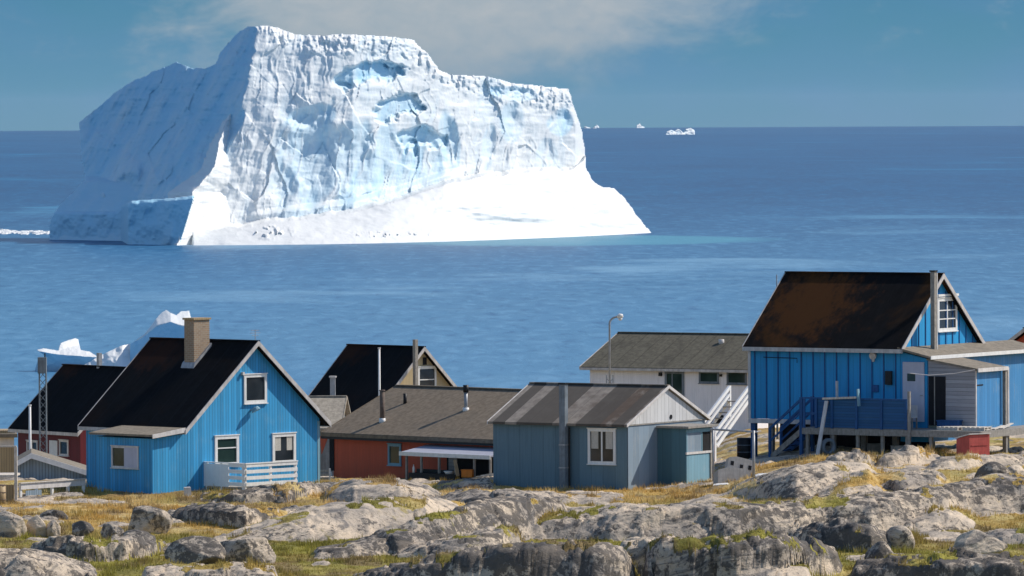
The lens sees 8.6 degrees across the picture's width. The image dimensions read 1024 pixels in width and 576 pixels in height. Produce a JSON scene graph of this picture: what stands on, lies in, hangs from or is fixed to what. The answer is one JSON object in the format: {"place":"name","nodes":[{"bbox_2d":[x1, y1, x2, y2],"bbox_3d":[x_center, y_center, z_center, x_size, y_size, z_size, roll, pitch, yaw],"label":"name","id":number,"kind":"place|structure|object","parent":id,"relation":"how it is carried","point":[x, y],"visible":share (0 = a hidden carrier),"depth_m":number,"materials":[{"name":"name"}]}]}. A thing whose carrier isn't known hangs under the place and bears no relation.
{"place":"outdoors","nodes":[
{"label":"outdoors","id":0,"kind":"place"},
{"bbox_2d":[0,126,1023,455],"bbox_3d":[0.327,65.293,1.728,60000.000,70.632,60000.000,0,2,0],"label":"sea","id":1,"kind":"structure","parent":0,"point":[736,220],"depth_m":1325.96,"materials":[{"name":"liquid"}]},
{"bbox_2d":[0,228,49,234],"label":"brash ice","id":2,"kind":"structure","parent":1,"relation":"on","point":[26,232],"depth_m":1675.79,"materials":[{"name":"white ice"}]},
{"bbox_2d":[35,338,96,370],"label":"iceberg","id":3,"kind":"object","parent":1,"relation":"on","point":[70,351],"visible":0.76,"depth_m":784.12,"materials":[{"name":"white ice"}]},
{"bbox_2d":[84,310,190,366],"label":"iceberg","id":4,"kind":"object","parent":1,"relation":"on","point":[166,323],"visible":0.3,"depth_m":779.05,"materials":[{"name":"white ice"}]},
{"bbox_2d":[49,26,650,244],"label":"iceberg","id":5,"kind":"object","parent":1,"relation":"on","point":[262,135],"visible":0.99,"depth_m":1567.34,"materials":[{"name":"white ice"}]},
{"bbox_2d":[665,128,694,134],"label":"iceberg","id":6,"kind":"object","parent":1,"relation":"on","point":[689,131],"visible":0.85,"depth_m":8749.83,"materials":[{"name":"white ice"}]},
{"bbox_2d":[0,427,1023,575],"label":"ground","id":7,"kind":"structure","parent":0,"point":[821,533],"depth_m":236.75,"materials":[{"name":"grey stone"}]},
{"bbox_2d":[0,484,5,503],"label":"barrel","id":8,"kind":"object","parent":7,"relation":"on","point":[3,493],"visible":0.92,"depth_m":259.92,"materials":[{"name":"beige metal"}]},
{"bbox_2d":[0,429,17,479],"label":"hut","id":9,"kind":"object","parent":7,"relation":"on","point":[6,438],"visible":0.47,"depth_m":320.27,"materials":[{"name":"white paint"}]},
{"bbox_2d":[0,446,19,501],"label":"timber landing","id":10,"kind":"object","parent":7,"relation":"on","point":[8,458],"visible":0.79,"depth_m":261.26,"materials":[{"name":"white wood"}]},
{"bbox_2d":[0,510,26,537],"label":"boulder","id":11,"kind":"object","parent":7,"relation":"on","point":[12,524],"visible":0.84,"depth_m":239.21,"materials":[{"name":"grey stone"}]},
{"bbox_2d":[28,405,31,449],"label":"flagpole","id":12,"kind":"object","parent":7,"relation":"on","point":[30,446],"visible":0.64,"depth_m":288.20,"materials":[{"name":"white metal"}]},
{"bbox_2d":[26,515,46,536],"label":"boulder","id":13,"kind":"object","parent":7,"relation":"on","point":[36,525],"visible":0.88,"depth_m":240.03,"materials":[{"name":"grey stone"}]},
{"bbox_2d":[38,353,46,452],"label":"lattice mast","id":14,"kind":"object","parent":7,"relation":"on","point":[42,364],"visible":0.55,"depth_m":296.08,"materials":[{"name":"black metal"}]},
{"bbox_2d":[17,449,85,480],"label":"metal shed","id":15,"kind":"structure","parent":7,"relation":"on","point":[36,464],"depth_m":284.37,"materials":[{"name":"grey metal"}]},
{"bbox_2d":[18,478,86,497],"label":"fence","id":16,"kind":"object","parent":7,"relation":"on","point":[52,484],"visible":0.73,"depth_m":265.11,"materials":[{"name":"white paint"}]},
{"bbox_2d":[46,520,60,536],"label":"boulder","id":17,"kind":"object","parent":7,"relation":"on","point":[53,527],"visible":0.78,"depth_m":239.93,"materials":[{"name":"grey stone"}]},
{"bbox_2d":[40,509,67,519],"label":"boulder","id":18,"kind":"object","parent":7,"relation":"on","point":[59,514],"visible":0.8,"depth_m":249.25,"materials":[{"name":"grey stone"}]},
{"bbox_2d":[8,353,125,464],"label":"wooden house","id":19,"kind":"structure","parent":7,"relation":"on","point":[75,392],"depth_m":308.72,"materials":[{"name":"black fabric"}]},
{"bbox_2d":[26,440,37,450],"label":"window","id":20,"kind":"structure","parent":19,"relation":"in","point":[34,443],"depth_m":309.23,"materials":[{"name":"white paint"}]},
{"bbox_2d":[49,440,57,455],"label":"door","id":21,"kind":"structure","parent":19,"relation":"in","point":[53,445],"depth_m":307.88,"materials":[{"name":"white paint"}]},
{"bbox_2d":[58,439,68,456],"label":"window","id":22,"kind":"structure","parent":19,"relation":"in","point":[63,443],"depth_m":307.27,"materials":[{"name":"white paint"}]},
{"bbox_2d":[72,521,93,536],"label":"boulder","id":23,"kind":"object","parent":7,"relation":"on","point":[81,528],"visible":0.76,"depth_m":239.28,"materials":[{"name":"grey stone"}]},
{"bbox_2d":[100,523,123,538],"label":"boulder","id":24,"kind":"object","parent":7,"relation":"on","point":[107,529],"visible":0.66,"depth_m":237.91,"materials":[{"name":"grey stone"}]},
{"bbox_2d":[120,529,149,536],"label":"boulder","id":25,"kind":"object","parent":7,"relation":"on","point":[133,532],"visible":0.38,"depth_m":237.62,"materials":[{"name":"grey stone"}]},
{"bbox_2d":[128,505,172,533],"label":"boulder","id":26,"kind":"object","parent":7,"relation":"on","point":[150,519],"visible":0.85,"depth_m":241.60,"materials":[{"name":"grey stone"}]},
{"bbox_2d":[184,487,190,495],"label":"marker stone","id":27,"kind":"object","parent":7,"relation":"on","point":[187,490],"visible":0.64,"depth_m":263.70,"materials":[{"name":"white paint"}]},
{"bbox_2d":[164,536,225,564],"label":"boulder","id":28,"kind":"object","parent":7,"relation":"on","point":[205,550],"visible":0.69,"depth_m":223.67,"materials":[{"name":"grey stone"}]},
{"bbox_2d":[78,317,330,493],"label":"wooden house","id":29,"kind":"structure","parent":7,"relation":"on","point":[196,408],"depth_m":269.56,"materials":[{"name":"blue wood"}]},
{"bbox_2d":[110,445,138,469],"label":"window","id":30,"kind":"structure","parent":29,"relation":"in","point":[122,457],"depth_m":266.97,"materials":[{"name":"white paint"}]},
{"bbox_2d":[214,434,239,463],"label":"window","id":31,"kind":"structure","parent":29,"relation":"in","point":[226,447],"depth_m":268.80,"materials":[{"name":"white paint"}]},
{"bbox_2d":[243,373,267,404],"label":"window","id":32,"kind":"structure","parent":29,"relation":"in","point":[254,384],"depth_m":269.85,"materials":[{"name":"white paint"}]},
{"bbox_2d":[271,432,296,461],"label":"window","id":33,"kind":"structure","parent":29,"relation":"in","point":[283,444],"depth_m":271.10,"materials":[{"name":"white paint"}]},
{"bbox_2d":[220,537,275,563],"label":"boulder","id":34,"kind":"object","parent":7,"relation":"on","point":[240,550],"visible":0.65,"depth_m":225.03,"materials":[{"name":"grey stone"}]},
{"bbox_2d":[320,468,330,480],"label":"pallet","id":35,"kind":"object","parent":7,"relation":"on","point":[328,474],"visible":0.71,"depth_m":274.85,"materials":[{"name":"white paint"}]},
{"bbox_2d":[309,376,350,473],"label":"wooden house","id":36,"kind":"structure","parent":7,"relation":"on","point":[333,407],"depth_m":296.73,"materials":[{"name":"beige fabric"}]},
{"bbox_2d":[378,347,380,395],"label":"pole","id":37,"kind":"object","parent":7,"relation":"on","point":[379,384],"visible":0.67,"depth_m":318.17,"materials":[{"name":"grey metal"}]},
{"bbox_2d":[308,339,455,412],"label":"wooden house","id":38,"kind":"structure","parent":7,"relation":"on","point":[353,368],"depth_m":326.74,"materials":[{"name":"black wood"}]},
{"bbox_2d":[418,366,436,385],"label":"window","id":39,"kind":"structure","parent":38,"relation":"in","point":[426,374],"depth_m":326.53,"materials":[{"name":"white paint"}]},
{"bbox_2d":[320,384,521,479],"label":"wooden house","id":40,"kind":"structure","parent":7,"relation":"on","point":[398,431],"depth_m":278.69,"materials":[{"name":"red wood"}]},
{"bbox_2d":[320,436,333,470],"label":"doorway","id":41,"kind":"structure","parent":40,"relation":"in","point":[322,441],"depth_m":280.73,"materials":[{"name":"red wood"}]},
{"bbox_2d":[387,443,401,465],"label":"window","id":42,"kind":"structure","parent":40,"relation":"in","point":[394,459],"depth_m":278.14,"materials":[{"name":"blue glass"}]},
{"bbox_2d":[448,458,453,469],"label":"door","id":43,"kind":"structure","parent":40,"relation":"in","point":[451,464],"depth_m":275.91,"materials":[{"name":"grey wood"}]},
{"bbox_2d":[447,457,492,475],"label":"doorway","id":44,"kind":"structure","parent":40,"relation":"in","point":[482,465],"depth_m":274.94,"materials":[{"name":"black"}]},
{"bbox_2d":[409,469,461,479],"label":"bench","id":45,"kind":"object","parent":7,"relation":"on","point":[429,474],"visible":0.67,"depth_m":274.37,"materials":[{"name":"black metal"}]},
{"bbox_2d":[453,460,459,475],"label":"plank","id":46,"kind":"object","parent":7,"relation":"on","point":[456,467],"visible":1,"depth_m":273.23,"materials":[{"name":"grey wood"}]},
{"bbox_2d":[461,469,473,476],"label":"crate","id":47,"kind":"object","parent":7,"relation":"on","point":[467,472],"visible":1,"depth_m":272.78,"materials":[{"name":"orange wood"}]},
{"bbox_2d":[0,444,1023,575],"bbox_3d":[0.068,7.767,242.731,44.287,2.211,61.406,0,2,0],"label":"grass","id":48,"kind":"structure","parent":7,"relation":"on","point":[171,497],"depth_m":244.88,"materials":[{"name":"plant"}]},
{"bbox_2d":[487,382,718,489],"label":"wooden shack","id":49,"kind":"structure","parent":7,"relation":"on","point":[572,435],"depth_m":266.55,"materials":[{"name":"blue wood"}]},
{"bbox_2d":[586,428,616,464],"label":"window","id":50,"kind":"structure","parent":49,"relation":"in","point":[601,441],"depth_m":265.34,"materials":[{"name":"white paint"}]},
{"bbox_2d":[686,428,709,451],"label":"window","id":51,"kind":"structure","parent":49,"relation":"in","point":[700,440],"depth_m":266.70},
{"bbox_2d":[606,314,622,382],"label":"street lamp","id":52,"kind":"object","parent":7,"relation":"on","point":[619,316],"visible":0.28,"depth_m":318.14,"materials":[{"name":"metal"}]},
{"bbox_2d":[625,537,639,540],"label":"boulder","id":53,"kind":"object","parent":7,"relation":"on","point":[632,538],"visible":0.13,"depth_m":227.60,"materials":[{"name":"grey stone"}]},
{"bbox_2d":[579,332,779,439],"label":"wooden house","id":54,"kind":"structure","parent":7,"relation":"on","point":[702,371],"depth_m":339.29,"materials":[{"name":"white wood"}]},
{"bbox_2d":[664,371,684,396],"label":"window","id":55,"kind":"structure","parent":54,"relation":"in","point":[675,380],"depth_m":338.47,"materials":[{"name":"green glass"}]},
{"bbox_2d":[698,372,719,383],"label":"window","id":56,"kind":"structure","parent":54,"relation":"in","point":[704,377],"depth_m":337.56,"materials":[{"name":"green glass"}]},
{"bbox_2d":[726,373,746,384],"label":"window","id":57,"kind":"structure","parent":54,"relation":"in","point":[732,378],"depth_m":336.73,"materials":[{"name":"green glass"}]},
{"bbox_2d":[705,385,747,461],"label":"outdoor stairs","id":58,"kind":"structure","parent":7,"relation":"on","point":[731,409],"depth_m":284.63,"materials":[{"name":"white paint"}]},
{"bbox_2d":[713,467,750,484],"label":"concrete block","id":59,"kind":"object","parent":7,"relation":"on","point":[724,475],"depth_m":263.13,"materials":[{"name":"grey concrete"}]},
{"bbox_2d":[710,428,757,481],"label":"pipe frame","id":60,"kind":"object","parent":7,"relation":"on","point":[753,432],"visible":0.81,"depth_m":262.88,"materials":[{"name":"metal"}]},
{"bbox_2d":[724,456,751,472],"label":"concrete block","id":61,"kind":"object","parent":7,"relation":"on","point":[736,462],"depth_m":263.69,"materials":[{"name":"grey concrete"}]},
{"bbox_2d":[737,438,750,458],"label":"drum","id":62,"kind":"object","parent":7,"relation":"on","point":[743,447],"visible":0.92,"depth_m":275.01,"materials":[{"name":"black metal"}]},
{"bbox_2d":[776,275,778,438],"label":"aerial mast","id":63,"kind":"object","parent":7,"relation":"on","point":[777,437],"visible":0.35,"depth_m":300.23,"materials":[{"name":"metal"}]},
{"bbox_2d":[816,401,828,454],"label":"plank","id":64,"kind":"object","parent":7,"relation":"on","point":[824,413],"visible":0.93,"depth_m":270.76,"materials":[{"name":"white paint"}]},
{"bbox_2d":[821,438,835,453],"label":"tyre","id":65,"kind":"object","parent":7,"relation":"on","point":[824,442],"visible":1,"depth_m":270.77,"materials":[{"name":"black rubber"}]},
{"bbox_2d":[866,443,880,451],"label":"crate","id":66,"kind":"object","parent":7,"relation":"on","point":[874,447],"visible":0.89,"depth_m":271.86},
{"bbox_2d":[864,541,893,558],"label":"boulder","id":67,"kind":"object","parent":7,"relation":"on","point":[881,549],"visible":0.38,"depth_m":221.12,"materials":[{"name":"grey stone"}]},
{"bbox_2d":[742,270,1023,457],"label":"wooden house","id":68,"kind":"structure","parent":7,"relation":"on","point":[876,339],"depth_m":272.90,"materials":[{"name":"blue wood"}]},
{"bbox_2d":[835,381,837,396],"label":"pole","id":69,"kind":"object","parent":68,"relation":"on","point":[836,382],"visible":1,"depth_m":271.53,"materials":[{"name":"white paint"}]},
{"bbox_2d":[822,396,856,399],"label":"plank","id":70,"kind":"object","parent":68,"relation":"on","point":[826,398],"visible":1,"depth_m":270.62,"materials":[{"name":"grey wood"}]},
{"bbox_2d":[856,389,860,405],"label":"board","id":71,"kind":"object","parent":68,"relation":"on","point":[858,397],"visible":1,"depth_m":270.08,"materials":[{"name":"teal wood"}]},
{"bbox_2d":[903,362,924,421],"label":"door","id":72,"kind":"structure","parent":68,"relation":"in","point":[914,383],"depth_m":270.77,"materials":[{"name":"purple paint"}]},
{"bbox_2d":[911,405,917,428],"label":"chair","id":73,"kind":"object","parent":68,"relation":"on","point":[913,411],"visible":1,"depth_m":270.20,"materials":[{"name":"white paint"}]},
{"bbox_2d":[929,376,945,424],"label":"doorway","id":74,"kind":"structure","parent":68,"relation":"in","point":[940,381],"depth_m":270.31,"materials":[{"name":"black"}]},
{"bbox_2d":[910,369,974,375],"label":"washing line","id":75,"kind":"object","parent":68,"relation":"attached to","point":[942,374],"visible":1,"depth_m":269.14,"materials":[{"name":"white fabric"}]},
{"bbox_2d":[938,297,958,332],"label":"window","id":76,"kind":"structure","parent":68,"relation":"in","point":[941,310],"depth_m":274.37,"materials":[{"name":"white paint"}]},
{"bbox_2d":[936,420,962,425],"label":"tub","id":77,"kind":"object","parent":68,"relation":"on","point":[949,422],"visible":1,"depth_m":269.60,"materials":[{"name":"blue paint"}]},
{"bbox_2d":[937,426,966,429],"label":"pallet","id":78,"kind":"object","parent":68,"relation":"on","point":[949,427],"visible":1,"depth_m":268.74,"materials":[{"name":"grey wood"}]},
{"bbox_2d":[962,426,991,430],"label":"pallet","id":79,"kind":"object","parent":68,"relation":"on","point":[975,428],"visible":1,"depth_m":268.22,"materials":[{"name":"grey wood"}]},
{"bbox_2d":[976,370,1001,425],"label":"plank door","id":80,"kind":"structure","parent":68,"relation":"in","point":[989,395],"depth_m":270.38,"materials":[{"name":"blue wood"}]},
{"bbox_2d":[890,445,903,450],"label":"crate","id":81,"kind":"object","parent":7,"relation":"on","point":[895,447],"visible":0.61,"depth_m":270.86,"materials":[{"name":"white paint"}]},
{"bbox_2d":[886,525,914,549],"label":"boulder","id":82,"kind":"object","parent":7,"relation":"on","point":[900,536],"visible":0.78,"depth_m":230.86,"materials":[{"name":"grey stone"}]},
{"bbox_2d":[955,433,990,455],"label":"storage box","id":83,"kind":"object","parent":7,"relation":"on","point":[979,443],"visible":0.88,"depth_m":265.08,"materials":[{"name":"red paint"}]},
{"bbox_2d":[953,529,1007,553],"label":"boulder","id":84,"kind":"object","parent":7,"relation":"on","point":[977,541],"visible":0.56,"depth_m":226.15,"materials":[{"name":"grey stone"}]},
{"bbox_2d":[974,461,1010,477],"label":"boulder","id":85,"kind":"object","parent":7,"relation":"on","point":[990,467],"visible":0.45,"depth_m":253.35,"materials":[{"name":"grey stone"}]},
{"bbox_2d":[1007,465,1023,474],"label":"boulder","id":86,"kind":"object","parent":7,"relation":"on","point":[1019,469],"visible":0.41,"depth_m":254.13,"materials":[{"name":"beige stone"}]},
{"bbox_2d":[1009,327,1023,342],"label":"wooden house","id":87,"kind":"structure","parent":7,"relation":"on","point":[1019,336],"depth_m":318.57,"materials":[{"name":"red wood"}]},
{"bbox_2d":[0,0,1023,130],"label":"sky","id":88,"kind":"structure","parent":0,"point":[621,63],"materials":[{"name":"blue"}]}
]}

